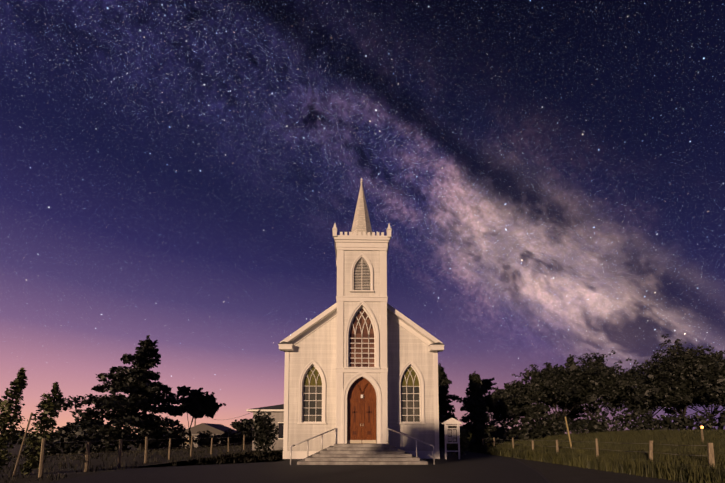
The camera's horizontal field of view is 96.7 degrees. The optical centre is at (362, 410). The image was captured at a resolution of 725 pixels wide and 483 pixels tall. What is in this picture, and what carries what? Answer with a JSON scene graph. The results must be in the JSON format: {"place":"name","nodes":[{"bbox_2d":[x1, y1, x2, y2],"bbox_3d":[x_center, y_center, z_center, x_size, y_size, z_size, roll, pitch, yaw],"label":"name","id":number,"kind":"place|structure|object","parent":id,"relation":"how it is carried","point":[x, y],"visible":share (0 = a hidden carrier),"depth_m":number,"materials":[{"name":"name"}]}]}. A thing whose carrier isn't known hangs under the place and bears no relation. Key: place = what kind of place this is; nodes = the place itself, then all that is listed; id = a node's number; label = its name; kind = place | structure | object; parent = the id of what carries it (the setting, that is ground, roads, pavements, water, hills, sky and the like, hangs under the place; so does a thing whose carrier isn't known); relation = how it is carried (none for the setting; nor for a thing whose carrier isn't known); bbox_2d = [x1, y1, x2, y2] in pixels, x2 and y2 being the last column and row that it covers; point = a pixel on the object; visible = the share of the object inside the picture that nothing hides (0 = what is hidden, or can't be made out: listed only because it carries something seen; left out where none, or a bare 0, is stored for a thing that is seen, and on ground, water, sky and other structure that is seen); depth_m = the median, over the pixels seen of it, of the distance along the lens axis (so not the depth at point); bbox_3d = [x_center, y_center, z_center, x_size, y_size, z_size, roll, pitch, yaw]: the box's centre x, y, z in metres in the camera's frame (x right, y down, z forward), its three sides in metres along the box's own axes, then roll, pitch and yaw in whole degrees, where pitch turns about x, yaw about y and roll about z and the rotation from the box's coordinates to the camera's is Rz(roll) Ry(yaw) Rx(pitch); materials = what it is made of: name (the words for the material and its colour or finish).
{"place":"outdoors","nodes":[
{"label":"outdoors","id":0,"kind":"place"},
{"bbox_2d":[0,435,687,482],"bbox_3d":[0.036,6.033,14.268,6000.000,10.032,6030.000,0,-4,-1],"label":"ground","id":1,"kind":"structure","parent":0,"point":[32,477],"depth_m":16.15,"materials":[{"name":"green plant"}]},
{"bbox_2d":[0,367,27,471],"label":"young cypress tree","id":2,"kind":"object","parent":1,"relation":"on","point":[18,384],"visible":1,"depth_m":11.64,"materials":[{"name":"green plant"}]},
{"bbox_2d":[12,412,32,475],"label":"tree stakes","id":3,"kind":"object","parent":1,"relation":"on","point":[19,455],"visible":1,"depth_m":11.66,"materials":[{"name":"brown wood"}]},
{"bbox_2d":[19,382,62,474],"bbox_3d":[-12.108,0.668,12.144,1.142,3.582,1.048,3,-5,-41],"label":"young cypress tree","id":4,"kind":"object","parent":1,"relation":"on","point":[43,417],"visible":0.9,"depth_m":12.03,"materials":[{"name":"green plant"}]},
{"bbox_2d":[56,417,107,439],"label":"tree","id":5,"kind":"object","parent":1,"relation":"on","point":[82,422],"visible":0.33,"depth_m":82.25,"materials":[{"name":"green plant"}]},
{"bbox_2d":[4,427,177,443],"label":"hedge","id":6,"kind":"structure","parent":1,"relation":"on","point":[17,440],"depth_m":139.16,"materials":[{"name":"green plant"}]},
{"bbox_2d":[36,335,185,451],"bbox_3d":[-28.921,-2.114,40.085,13.519,14.592,18.148,0,-4,-1],"label":"tree","id":7,"kind":"object","parent":1,"relation":"on","point":[139,386],"visible":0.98,"depth_m":37.74,"materials":[{"name":"green plant"}]},
{"bbox_2d":[21,427,252,455],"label":"hedge","id":8,"kind":"object","parent":1,"relation":"on","point":[205,439],"visible":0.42,"depth_m":41.48,"materials":[{"name":"green plant"}]},
{"bbox_2d":[38,435,244,477],"bbox_3d":[-11.133,2.758,25.394,0.421,1.673,28.080,0,-4,1],"label":"fence","id":9,"kind":"object","parent":1,"relation":"on","point":[42,456],"visible":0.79,"depth_m":14.66,"materials":[{"name":"brown wood"}]},
{"bbox_2d":[169,385,225,447],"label":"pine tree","id":10,"kind":"object","parent":1,"relation":"on","point":[195,403],"visible":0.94,"depth_m":46.22,"materials":[{"name":"green plant"}]},
{"bbox_2d":[185,423,240,448],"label":"distant house","id":11,"kind":"structure","parent":1,"relation":"on","point":[217,429],"depth_m":56.72,"materials":[{"name":"grey"}]},
{"bbox_2d":[230,418,251,431],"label":"bush","id":12,"kind":"object","parent":1,"relation":"on","point":[242,424],"visible":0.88,"depth_m":92.06,"materials":[{"name":"green plant"}]},
{"bbox_2d":[250,409,278,455],"bbox_3d":[-6.834,1.559,22.465,1.990,3.295,2.212,0,-4,-1],"label":"bush","id":13,"kind":"object","parent":1,"relation":"on","point":[263,427],"visible":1,"depth_m":22.01,"materials":[{"name":"green plant"}]},
{"bbox_2d":[247,404,283,449],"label":"house","id":14,"kind":"structure","parent":1,"relation":"on","point":[277,412],"depth_m":29.48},
{"bbox_2d":[47,447,685,482],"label":"asphalt lot","id":15,"kind":"structure","parent":1,"relation":"on","point":[471,467],"depth_m":12.51,"materials":[{"name":"grey asphalt"}]},
{"bbox_2d":[290,428,335,464],"bbox_3d":[-2.515,1.835,17.223,0.141,1.868,3.323,-3,-5,38],"label":"hand rail","id":16,"kind":"object","parent":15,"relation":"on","point":[307,440],"visible":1,"depth_m":16.88,"materials":[{"name":"metal"}]},
{"bbox_2d":[285,316,436,450],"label":"church wall","id":17,"kind":"structure","parent":15,"relation":"on","point":[318,346],"depth_m":20.02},
{"bbox_2d":[302,364,322,421],"bbox_3d":[-3.109,-1.085,20.081,1.296,3.668,0.065,0,-4,-1],"label":"arched window","id":18,"kind":"structure","parent":17,"relation":"attached to","point":[312,391],"depth_m":20.09,"materials":[{"name":"clear glass"}]},
{"bbox_2d":[278,310,444,458],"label":"church trim","id":19,"kind":"structure","parent":17,"relation":"attached to","point":[433,347],"depth_m":19.90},
{"bbox_2d":[280,303,442,352],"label":"roof","id":20,"kind":"structure","parent":17,"relation":"on","point":[390,309],"depth_m":19.90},
{"bbox_2d":[400,365,420,422],"bbox_3d":[2.990,-1.077,20.189,1.296,3.668,0.065,0,-4,-1],"label":"arched window","id":21,"kind":"structure","parent":17,"relation":"attached to","point":[410,394],"depth_m":20.19,"materials":[{"name":"clear glass"}]},
{"bbox_2d":[297,443,427,464],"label":"church steps","id":22,"kind":"structure","parent":15,"relation":"on","point":[362,454],"depth_m":16.58,"materials":[{"name":"grey concrete"}]},
{"bbox_2d":[387,428,434,464],"bbox_3d":[2.491,1.841,17.312,0.141,1.868,3.323,3,-5,-40],"label":"hand rail","id":23,"kind":"object","parent":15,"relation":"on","point":[402,434],"visible":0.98,"depth_m":17.02,"materials":[{"name":"metal"}]},
{"bbox_2d":[442,418,461,458],"bbox_3d":[5.419,1.677,19.491,1.140,2.500,0.320,0,-4,-1],"label":"notice board","id":24,"kind":"object","parent":15,"relation":"on","point":[452,433],"visible":0.98,"depth_m":19.43,"materials":[{"name":"wood"}]},
{"bbox_2d":[444,426,470,456],"bbox_3d":[6.288,2.041,21.315,1.805,2.154,1.684,0,-4,-1],"label":"bush","id":25,"kind":"object","parent":15,"relation":"on","point":[463,439],"visible":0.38,"depth_m":20.96,"materials":[{"name":"green plant"}]},
{"bbox_2d":[438,363,460,431],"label":"tree","id":26,"kind":"object","parent":1,"relation":"on","point":[444,398],"visible":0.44,"depth_m":42.42,"materials":[{"name":"green plant"}]},
{"bbox_2d":[439,412,487,445],"bbox_3d":[8.614,1.984,37.145,10.740,4.813,4.417,-3,-5,35],"label":"hedge","id":27,"kind":"object","parent":1,"relation":"on","point":[441,428],"visible":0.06,"depth_m":35.70,"materials":[{"name":"green plant"}]},
{"bbox_2d":[459,371,502,445],"bbox_3d":[10.345,0.037,30.307,3.840,7.722,4.517,2,-5,-29],"label":"lit fir tree","id":28,"kind":"object","parent":1,"relation":"on","point":[475,403],"visible":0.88,"depth_m":30.01,"materials":[{"name":"green plant"}]},
{"bbox_2d":[456,377,532,421],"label":"tree","id":29,"kind":"object","parent":1,"relation":"on","point":[500,401],"visible":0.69,"depth_m":40.31,"materials":[{"name":"green plant"}]},
{"bbox_2d":[482,376,538,433],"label":"tree","id":30,"kind":"object","parent":1,"relation":"on","point":[520,389],"visible":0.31,"depth_m":46.74,"materials":[{"name":"green plant"}]},
{"bbox_2d":[520,369,562,433],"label":"fir tree","id":31,"kind":"object","parent":1,"relation":"on","point":[538,394],"visible":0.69,"depth_m":43.99,"materials":[{"name":"green plant"}]},
{"bbox_2d":[512,359,604,419],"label":"deciduous tree","id":32,"kind":"object","parent":1,"relation":"on","point":[560,382],"visible":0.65,"depth_m":43.86,"materials":[{"name":"green plant"}]},
{"bbox_2d":[565,417,571,446],"bbox_3d":[13.129,1.702,20.419,0.530,2.667,0.120,0,-4,-1],"label":"marker post","id":33,"kind":"object","parent":1,"relation":"on","point":[568,432],"visible":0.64,"depth_m":20.41,"materials":[{"name":"wood"}]},
{"bbox_2d":[550,354,598,433],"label":"fir tree","id":34,"kind":"object","parent":1,"relation":"on","point":[574,414],"visible":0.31,"depth_m":55.38,"materials":[{"name":"green plant"}]},
{"bbox_2d":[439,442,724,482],"bbox_3d":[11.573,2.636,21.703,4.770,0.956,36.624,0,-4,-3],"label":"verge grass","id":35,"kind":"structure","parent":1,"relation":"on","point":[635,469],"depth_m":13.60,"materials":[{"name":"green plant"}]},
{"bbox_2d":[461,403,724,443],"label":"hedge","id":36,"kind":"object","parent":1,"relation":"on","point":[541,428],"visible":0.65,"depth_m":38.29,"materials":[{"name":"green plant"}]},
{"bbox_2d":[480,438,714,468],"bbox_3d":[11.002,2.481,20.846,0.212,1.536,20.910,0,-4,-2],"label":"fence","id":37,"kind":"object","parent":1,"relation":"on","point":[710,452],"visible":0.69,"depth_m":12.72,"materials":[{"name":"brown wood"}]},
{"bbox_2d":[553,350,645,422],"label":"deciduous tree","id":38,"kind":"object","parent":1,"relation":"on","point":[613,387],"visible":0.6,"depth_m":44.70,"materials":[{"name":"green plant"}]},
{"bbox_2d":[601,356,690,428],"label":"tree","id":39,"kind":"object","parent":1,"relation":"on","point":[668,411],"visible":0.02,"depth_m":51.95,"materials":[{"name":"green plant"}]},
{"bbox_2d":[622,334,724,428],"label":"deciduous tree","id":40,"kind":"object","parent":1,"relation":"on","point":[673,382],"visible":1,"depth_m":38.26,"materials":[{"name":"green plant"}]},
{"bbox_2d":[655,347,724,429],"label":"tree","id":41,"kind":"object","parent":1,"relation":"on","point":[707,403],"visible":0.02,"depth_m":40.71,"materials":[{"name":"green plant"}]},
{"bbox_2d":[701,426,703,440],"bbox_3d":[23.208,1.850,21.985,0.140,1.610,0.085,0,-4,-1],"label":"lamp post","id":42,"kind":"object","parent":1,"relation":"on","point":[702,427],"visible":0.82,"depth_m":21.99,"materials":[{"name":"yellow plastic"}]},
{"bbox_2d":[343,251,380,442],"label":"church tower","id":43,"kind":"structure","parent":0,"point":[350,257],"depth_m":19.18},
{"bbox_2d":[347,377,375,442],"bbox_3d":[-0.039,0.061,18.890,1.720,4.100,0.190,0,-4,-1],"label":"church door","id":44,"kind":"structure","parent":43,"relation":"in","point":[361,411],"depth_m":18.90,"materials":[{"name":"brown wood"}]},
{"bbox_2d":[351,183,371,234],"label":"church spire","id":45,"kind":"structure","parent":43,"relation":"on","point":[361,222],"depth_m":20.60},
{"bbox_2d":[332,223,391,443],"bbox_3d":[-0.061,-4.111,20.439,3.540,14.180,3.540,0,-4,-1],"label":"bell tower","id":46,"kind":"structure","parent":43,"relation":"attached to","point":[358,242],"depth_m":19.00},
{"bbox_2d":[348,306,375,366],"bbox_3d":[-0.038,-4.388,19.183,1.643,3.781,0.065,0,-4,-1],"label":"arched window","id":47,"kind":"structure","parent":43,"relation":"in","point":[361,345],"depth_m":19.18,"materials":[{"name":"white glass"}]},
{"bbox_2d":[354,258,369,289],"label":"church louvres","id":48,"kind":"object","parent":43,"relation":"in","point":[361,276],"visible":0.83,"depth_m":19.47,"materials":[{"name":"white wood"}]},
{"bbox_2d":[0,0,724,433],"label":"sky","id":49,"kind":"structure","parent":0,"point":[547,177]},
{"bbox_2d":[441,429,724,482],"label":"grass field","id":50,"kind":"structure","parent":0,"point":[672,438],"depth_m":22.59,"materials":[{"name":"green plant"}]}
]}

